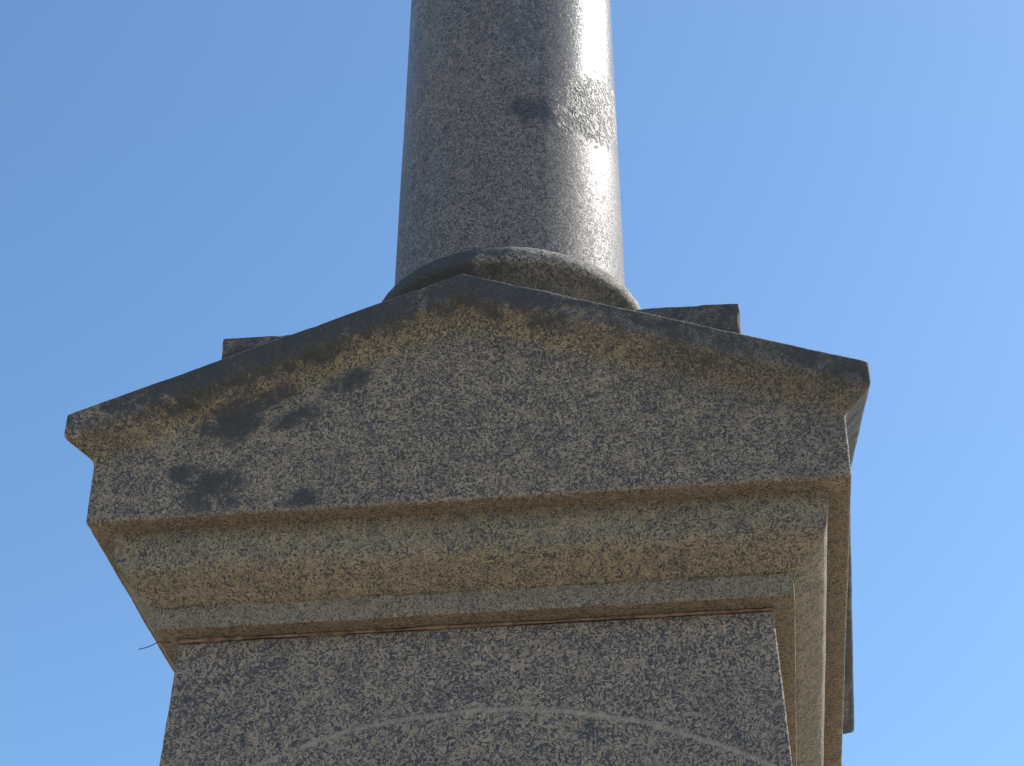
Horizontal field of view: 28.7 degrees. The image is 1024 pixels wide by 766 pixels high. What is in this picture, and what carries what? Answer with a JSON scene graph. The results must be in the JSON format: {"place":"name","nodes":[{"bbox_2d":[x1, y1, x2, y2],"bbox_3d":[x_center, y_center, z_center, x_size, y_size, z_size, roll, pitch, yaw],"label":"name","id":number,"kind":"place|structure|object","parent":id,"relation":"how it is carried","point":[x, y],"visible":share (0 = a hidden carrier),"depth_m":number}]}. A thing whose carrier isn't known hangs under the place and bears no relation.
{"place":"outdoors","nodes":[
{"label":"outdoors","id":0,"kind":"place"},
{"bbox_2d":[0,0,1023,765],"label":"sky","id":1,"kind":"structure","parent":0,"point":[179,179]},
{"label":"ground","id":2,"kind":"structure","parent":0,"visible":0},
{"bbox_2d":[64,0,870,765],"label":"granite monument","id":3,"kind":"object","parent":2,"relation":"on","point":[508,470],"visible":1,"depth_m":2.94},
{"bbox_2d":[139,641,169,649],"bbox_3d":[-0.527,0.387,2.949,0.050,0.029,0.003,25,-42,-32],"label":"dry stem","id":4,"kind":"object","parent":3,"relation":"attached to","point":[154,644],"visible":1,"depth_m":2.95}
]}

